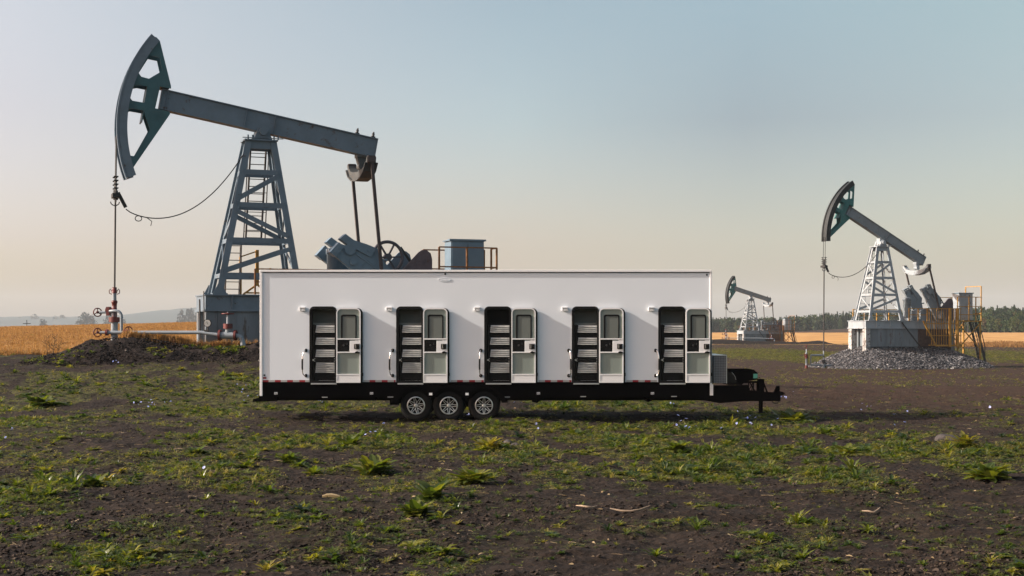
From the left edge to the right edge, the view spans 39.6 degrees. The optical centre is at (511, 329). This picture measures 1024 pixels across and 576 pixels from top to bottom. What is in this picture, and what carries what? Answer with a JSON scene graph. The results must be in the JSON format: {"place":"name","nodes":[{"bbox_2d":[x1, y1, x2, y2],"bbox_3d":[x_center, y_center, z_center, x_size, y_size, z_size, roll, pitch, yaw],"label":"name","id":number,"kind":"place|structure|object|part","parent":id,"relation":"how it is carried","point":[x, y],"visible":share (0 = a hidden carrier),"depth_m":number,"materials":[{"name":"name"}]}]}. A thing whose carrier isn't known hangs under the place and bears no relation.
{"place":"outdoors","nodes":[
{"label":"outdoors","id":0,"kind":"place"},
{"bbox_2d":[0,308,196,326],"bbox_3d":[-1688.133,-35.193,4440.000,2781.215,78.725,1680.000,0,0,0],"label":"hills","id":1,"kind":"structure","parent":0,"point":[162,316],"depth_m":4131.00,"materials":[{"name":"grey"}]},
{"bbox_2d":[0,329,1023,575],"bbox_3d":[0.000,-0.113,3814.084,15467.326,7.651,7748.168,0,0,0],"label":"ground","id":2,"kind":"structure","parent":0,"point":[682,533],"depth_m":20.33,"materials":[{"name":"soil"}]},
{"bbox_2d":[39,319,46,325],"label":"tree","id":3,"kind":"object","parent":2,"relation":"on","point":[42,322],"visible":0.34,"depth_m":2497.72,"materials":[{"name":"grey plant"}]},
{"bbox_2d":[22,395,68,407],"bbox_3d":[-12.900,2.002,39.160,1.221,0.459,1.199,0,0,34],"label":"leafy weed","id":4,"kind":"object","parent":2,"relation":"on","point":[46,401],"visible":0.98,"depth_m":38.98,"materials":[{"name":"green plant"}]},
{"bbox_2d":[75,312,89,324],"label":"tree","id":5,"kind":"object","parent":2,"relation":"on","point":[84,318],"visible":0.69,"depth_m":2494.62,"materials":[{"name":"grey plant"}]},
{"bbox_2d":[87,315,97,323],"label":"tree","id":6,"kind":"object","parent":2,"relation":"on","point":[92,321],"visible":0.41,"depth_m":2499.27,"materials":[{"name":"grey plant"}]},
{"bbox_2d":[80,472,108,486],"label":"leafy weed","id":7,"kind":"object","parent":2,"relation":"on","point":[94,480],"visible":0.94,"depth_m":19.84,"materials":[{"name":"green plant"}]},
{"bbox_2d":[0,321,196,354],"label":"wheat","id":8,"kind":"object","parent":2,"relation":"on","point":[24,343],"visible":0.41,"depth_m":90.53,"materials":[{"name":"yellow plant"}]},
{"bbox_2d":[103,313,111,323],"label":"tree","id":9,"kind":"object","parent":2,"relation":"on","point":[107,318],"visible":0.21,"depth_m":2495.40,"materials":[{"name":"grey plant"}]},
{"bbox_2d":[29,337,259,365],"bbox_3d":[-10.930,0.814,50.990,14.140,1.151,5.180,0,0,0],"label":"dirt mound","id":10,"kind":"object","parent":2,"relation":"on","point":[254,347],"visible":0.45,"depth_m":50.17,"materials":[{"name":"soil"}]},
{"bbox_2d":[42,334,64,353],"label":"dry stalk plant","id":11,"kind":"object","parent":10,"relation":"on","point":[49,345],"visible":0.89,"depth_m":52.00,"materials":[{"name":"beige plant"}]},
{"bbox_2d":[4,343,247,367],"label":"bank weeds","id":12,"kind":"object","parent":10,"relation":"on","point":[219,347],"visible":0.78,"depth_m":50.28,"materials":[{"name":"green plant"}]},
{"bbox_2d":[20,337,259,364],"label":"berm clods","id":13,"kind":"object","parent":10,"relation":"on","point":[101,341],"visible":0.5,"depth_m":50.23,"materials":[{"name":"brown soil"}]},
{"bbox_2d":[93,287,245,345],"bbox_3d":[-12.526,0.040,51.953,5.753,3.220,0.486,0,0,7],"label":"wellhead","id":14,"kind":"object","parent":10,"relation":"on","point":[114,319],"visible":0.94,"depth_m":51.95,"materials":[{"name":"grey paint"}]},
{"bbox_2d":[120,329,257,348],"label":"dry bank grass","id":15,"kind":"structure","parent":10,"relation":"on","point":[179,339],"depth_m":51.94,"materials":[{"name":"brown plant"}]},
{"bbox_2d":[110,34,497,343],"bbox_3d":[-7.332,-4.358,55.042,15.892,13.063,3.200,0,0,-21],"label":"pump jack","id":16,"kind":"object","parent":10,"relation":"on","point":[213,302],"visible":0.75,"depth_m":53.72,"materials":[{"name":"paint"}]},
{"bbox_2d":[442,239,485,269],"bbox_3d":[-1.917,-2.475,57.121,1.540,2.290,0.920,0,0,-21],"label":"control cabinet","id":17,"kind":"object","parent":16,"relation":"on","point":[455,256],"visible":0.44,"depth_m":56.75,"materials":[{"name":"metal"}]},
{"bbox_3d":[-1.765,-2.465,56.724,1.300,1.970,0.050,0,0,-21],"label":"door","id":18,"kind":"part","parent":17,"relation":"part of","materials":[{"name":"blue paint"}]},
{"bbox_2d":[176,309,185,321],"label":"tree","id":19,"kind":"object","parent":2,"relation":"on","point":[180,319],"visible":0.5,"depth_m":2498.88,"materials":[{"name":"grey plant"}]},
{"bbox_2d":[184,308,193,321],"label":"tree","id":20,"kind":"object","parent":2,"relation":"on","point":[189,313],"visible":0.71,"depth_m":2496.83,"materials":[{"name":"grey plant"}]},
{"bbox_2d":[183,444,208,453],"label":"leafy weed","id":21,"kind":"object","parent":2,"relation":"on","point":[194,450],"visible":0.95,"depth_m":24.25,"materials":[{"name":"green plant"}]},
{"bbox_2d":[209,462,230,468],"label":"leafy weed","id":22,"kind":"object","parent":2,"relation":"on","point":[220,465],"visible":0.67,"depth_m":21.77,"materials":[{"name":"green plant"}]},
{"bbox_2d":[232,460,254,467],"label":"leafy weed","id":23,"kind":"object","parent":2,"relation":"on","point":[245,464],"visible":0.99,"depth_m":22.11,"materials":[{"name":"green plant"}]},
{"bbox_2d":[275,451,301,462],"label":"leafy weed","id":24,"kind":"object","parent":2,"relation":"on","point":[288,457],"visible":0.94,"depth_m":22.90,"materials":[{"name":"green plant"}]},
{"bbox_2d":[301,465,324,475],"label":"leafy weed","id":25,"kind":"object","parent":2,"relation":"on","point":[312,470],"visible":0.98,"depth_m":21.51,"materials":[{"name":"green plant"}]},
{"bbox_2d":[329,432,364,446],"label":"leafy weed","id":26,"kind":"object","parent":2,"relation":"on","point":[350,439],"visible":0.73,"depth_m":26.18,"materials":[{"name":"green plant"}]},
{"bbox_2d":[345,454,396,475],"bbox_3d":[-2.141,2.096,21.837,0.781,0.415,0.846,0,0,0],"label":"leafy weed","id":27,"kind":"object","parent":2,"relation":"on","point":[375,464],"visible":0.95,"depth_m":21.66,"materials":[{"name":"green plant"}]},
{"bbox_2d":[391,497,436,517],"bbox_3d":[-1.129,2.095,16.710,0.438,0.283,0.571,0,0,33],"label":"leafy weed","id":28,"kind":"object","parent":2,"relation":"on","point":[415,506],"visible":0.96,"depth_m":16.63,"materials":[{"name":"green plant"}]},
{"bbox_2d":[409,479,455,501],"bbox_3d":[-1.040,2.047,18.068,0.567,0.288,0.570,0,0,36],"label":"leafy weed","id":29,"kind":"object","parent":2,"relation":"on","point":[428,491],"visible":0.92,"depth_m":17.98,"materials":[{"name":"green plant"}]},
{"bbox_2d":[447,466,497,485],"bbox_3d":[-0.562,2.081,20.153,0.745,0.289,0.687,0,0,0],"label":"leafy weed","id":30,"kind":"object","parent":2,"relation":"on","point":[466,476],"visible":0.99,"depth_m":20.01,"materials":[{"name":"green plant"}]},
{"bbox_2d":[472,436,504,448],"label":"leafy weed","id":31,"kind":"object","parent":2,"relation":"on","point":[486,441],"visible":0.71,"depth_m":25.82,"materials":[{"name":"green plant"}]},
{"bbox_2d":[5,368,990,481],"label":"flower stems","id":32,"kind":"object","parent":2,"relation":"on","point":[469,421],"visible":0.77,"depth_m":31.59,"materials":[{"name":"green plant"}]},
{"bbox_2d":[5,360,990,468],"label":"blue flowers","id":33,"kind":"object","parent":32,"relation":"attached to","point":[514,401],"visible":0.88,"depth_m":29.48,"materials":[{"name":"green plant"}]},
{"bbox_2d":[0,367,1018,575],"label":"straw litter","id":34,"kind":"object","parent":2,"relation":"on","point":[465,492],"visible":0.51,"depth_m":19.10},
{"bbox_2d":[0,325,1023,575],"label":"clods","id":35,"kind":"object","parent":2,"relation":"on","point":[460,559],"visible":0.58,"depth_m":15.79,"materials":[{"name":"soil"}]},
{"bbox_2d":[0,333,1023,575],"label":"leafy weeds","id":36,"kind":"object","parent":2,"relation":"on","point":[688,467],"visible":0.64,"depth_m":22.06,"materials":[{"name":"green plant"}]},
{"bbox_2d":[3,365,1020,575],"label":"dead leaves","id":37,"kind":"object","parent":2,"relation":"on","point":[288,572],"depth_m":16.06,"materials":[{"name":"brown plant"}]},
{"bbox_2d":[253,270,784,420],"bbox_3d":[0.160,0.375,35.112,12.714,3.614,2.715,0,0,0],"label":"mobile trailer","id":38,"kind":"object","parent":2,"relation":"on","point":[418,345],"visible":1,"depth_m":33.90,"materials":[{"name":"white metal"}]},
{"bbox_3d":[-3.861,0.369,33.822,0.629,1.778,0.135,0,0,0],"label":"door","id":39,"kind":"part","parent":38,"relation":"part of","materials":[{"name":"white metal"}]},
{"bbox_3d":[-1.797,0.369,33.822,0.629,1.778,0.135,0,0,0],"label":"door","id":40,"kind":"part","parent":38,"relation":"part of","materials":[{"name":"white metal"}]},
{"bbox_3d":[0.300,0.369,33.822,0.629,1.778,0.135,0,0,0],"label":"door","id":41,"kind":"part","parent":38,"relation":"part of","materials":[{"name":"white metal"}]},
{"bbox_3d":[2.388,0.369,33.822,0.629,1.778,0.135,0,0,0],"label":"door","id":42,"kind":"part","parent":38,"relation":"part of","materials":[{"name":"white metal"}]},
{"bbox_3d":[4.447,0.369,33.822,0.629,1.778,0.135,0,0,0],"label":"door","id":43,"kind":"part","parent":38,"relation":"part of","materials":[{"name":"white metal"}]},
{"bbox_2d":[563,426,590,435],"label":"leafy weed","id":44,"kind":"object","parent":2,"relation":"on","point":[574,431],"visible":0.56,"depth_m":29.41,"materials":[{"name":"green plant"}]},
{"bbox_2d":[576,505,596,507],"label":"twig","id":45,"kind":"object","parent":2,"relation":"on","point":[585,506],"visible":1,"depth_m":17.18,"materials":[{"name":"beige wood"}]},
{"bbox_2d":[610,505,649,511],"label":"twig","id":46,"kind":"object","parent":2,"relation":"on","point":[634,510],"visible":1,"depth_m":16.75,"materials":[{"name":"beige wood"}]},
{"bbox_2d":[660,440,693,451],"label":"leafy weed","id":47,"kind":"object","parent":2,"relation":"on","point":[680,445],"visible":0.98,"depth_m":25.34,"materials":[{"name":"green plant"}]},
{"bbox_2d":[712,339,832,343],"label":"dirt mound","id":48,"kind":"object","parent":2,"relation":"on","point":[721,341],"visible":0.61,"depth_m":260.57,"materials":[{"name":"soil"}]},
{"bbox_2d":[722,332,774,340],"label":"wellhead","id":49,"kind":"object","parent":48,"relation":"on","point":[726,335],"visible":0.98,"depth_m":263.76,"materials":[{"name":"grey paint"}]},
{"bbox_2d":[725,276,796,341],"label":"pump jack","id":50,"kind":"object","parent":48,"relation":"on","point":[774,328],"visible":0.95,"depth_m":266.94,"materials":[{"name":"metal"}]},
{"bbox_2d":[783,318,791,329],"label":"control cabinet","id":51,"kind":"object","parent":50,"relation":"on","point":[787,321],"visible":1,"depth_m":269.86,"materials":[{"name":"grey paint"}]},
{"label":"door","id":52,"kind":"part","parent":51,"relation":"part of","materials":[{"name":"grey paint"}]},
{"bbox_2d":[770,408,819,422],"bbox_3d":[6.779,2.107,34.283,1.232,0.421,1.194,0,0,26],"label":"leafy weed","id":53,"kind":"object","parent":2,"relation":"on","point":[789,414],"visible":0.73,"depth_m":34.23,"materials":[{"name":"green plant"}]},
{"bbox_2d":[815,425,839,435],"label":"leafy weed","id":54,"kind":"object","parent":2,"relation":"on","point":[827,430],"visible":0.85,"depth_m":29.23,"materials":[{"name":"green plant"}]},
{"bbox_2d":[827,443,865,455],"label":"leafy weed","id":55,"kind":"object","parent":2,"relation":"on","point":[849,448],"visible":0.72,"depth_m":24.26,"materials":[{"name":"green plant"}]},
{"bbox_2d":[712,305,1023,332],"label":"wood","id":56,"kind":"object","parent":2,"relation":"on","point":[809,322],"visible":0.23,"depth_m":813.15,"materials":[{"name":"green plant"}]},
{"bbox_2d":[712,343,1023,387],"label":"weeds","id":57,"kind":"object","parent":2,"relation":"on","point":[745,351],"visible":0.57,"depth_m":144.65,"materials":[{"name":"green plant"}]},
{"bbox_2d":[862,507,880,513],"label":"twig","id":58,"kind":"object","parent":2,"relation":"on","point":[875,511],"visible":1,"depth_m":17.28,"materials":[{"name":"beige wood"}]},
{"bbox_2d":[808,346,996,369],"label":"gravel mound","id":59,"kind":"object","parent":2,"relation":"on","point":[893,357],"visible":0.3,"depth_m":109.98,"materials":[{"name":"grey gravel"}]},
{"bbox_2d":[804,344,829,367],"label":"wellhead","id":60,"kind":"object","parent":59,"relation":"on","point":[823,362],"visible":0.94,"depth_m":110.64,"materials":[{"name":"grey paint"}]},
{"bbox_2d":[820,181,985,360],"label":"pump jack","id":61,"kind":"object","parent":59,"relation":"on","point":[933,323],"visible":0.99,"depth_m":112.91,"materials":[{"name":"metal"}]},
{"bbox_2d":[951,293,973,320],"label":"control cabinet","id":62,"kind":"object","parent":61,"relation":"on","point":[962,299],"visible":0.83,"depth_m":115.81,"materials":[{"name":"white metal"}]},
{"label":"door","id":63,"kind":"part","parent":62,"relation":"part of","materials":[{"name":"grey paint"}]},
{"bbox_2d":[934,434,955,440],"bbox_3d":[8.492,2.148,27.856,0.435,0.234,0.313,0,0,35],"label":"stone","id":64,"kind":"object","parent":2,"relation":"on","point":[940,437],"visible":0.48,"depth_m":27.77,"materials":[{"name":"grey stone"}]},
{"bbox_2d":[947,430,979,448],"bbox_3d":[8.301,2.054,26.142,0.624,0.386,0.687,0,0,0],"label":"leafy weed","id":65,"kind":"object","parent":2,"relation":"on","point":[964,440],"visible":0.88,"depth_m":26.04,"materials":[{"name":"green plant"}]},
{"bbox_2d":[961,320,967,330],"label":"tree","id":66,"kind":"object","parent":2,"relation":"on","point":[965,325],"visible":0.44,"depth_m":582.18,"materials":[{"name":"green plant"}]},
{"bbox_2d":[978,318,986,331],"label":"tree","id":67,"kind":"object","parent":2,"relation":"on","point":[983,327],"visible":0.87,"depth_m":570.33,"materials":[{"name":"green plant"}]},
{"bbox_2d":[962,460,1016,482],"bbox_3d":[6.916,2.061,20.561,0.885,0.389,0.705,0,0,0],"label":"leafy weed","id":68,"kind":"object","parent":2,"relation":"on","point":[990,471],"visible":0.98,"depth_m":20.44,"materials":[{"name":"green plant"}]},
{"bbox_2d":[955,340,1023,347],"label":"dry grass","id":69,"kind":"structure","parent":2,"relation":"on","point":[1011,344],"depth_m":227.54,"materials":[{"name":"beige plant"}]},
{"bbox_2d":[985,316,995,331],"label":"tree","id":70,"kind":"object","parent":2,"relation":"on","point":[989,326],"visible":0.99,"depth_m":566.51,"materials":[{"name":"green plant"}]},
{"bbox_2d":[992,318,1001,332],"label":"tree","id":71,"kind":"object","parent":2,"relation":"on","point":[998,327],"visible":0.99,"depth_m":561.63,"materials":[{"name":"green plant"}]},
{"bbox_2d":[1001,320,1008,332],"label":"tree","id":72,"kind":"object","parent":2,"relation":"on","point":[1004,328],"visible":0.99,"depth_m":557.56,"materials":[{"name":"green plant"}]},
{"bbox_2d":[1005,316,1016,332],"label":"tree","id":73,"kind":"object","parent":2,"relation":"on","point":[1010,320],"visible":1,"depth_m":553.11,"materials":[{"name":"green plant"}]},
{"bbox_2d":[1009,318,1020,332],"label":"tree","id":74,"kind":"object","parent":2,"relation":"on","point":[1015,327],"visible":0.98,"depth_m":550.63,"materials":[{"name":"green plant"}]},
{"bbox_2d":[1018,321,1023,332],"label":"tree","id":75,"kind":"object","parent":2,"relation":"on","point":[1021,327],"visible":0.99,"depth_m":546.02,"materials":[{"name":"green plant"}]},
{"bbox_2d":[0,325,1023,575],"bbox_3d":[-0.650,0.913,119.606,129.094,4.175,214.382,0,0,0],"label":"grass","id":76,"kind":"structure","parent":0,"point":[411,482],"depth_m":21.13,"materials":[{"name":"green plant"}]},
{"bbox_2d":[0,0,1023,320],"label":"sky","id":77,"kind":"structure","parent":0,"point":[718,136],"materials":[{"name":"blue"}]},
{"bbox_2d":[8,325,1023,344],"bbox_3d":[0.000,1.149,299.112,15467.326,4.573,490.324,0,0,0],"label":"wheat field","id":78,"kind":"structure","parent":0,"point":[839,338],"depth_m":381.47,"materials":[{"name":"yellow plant"}]}
]}

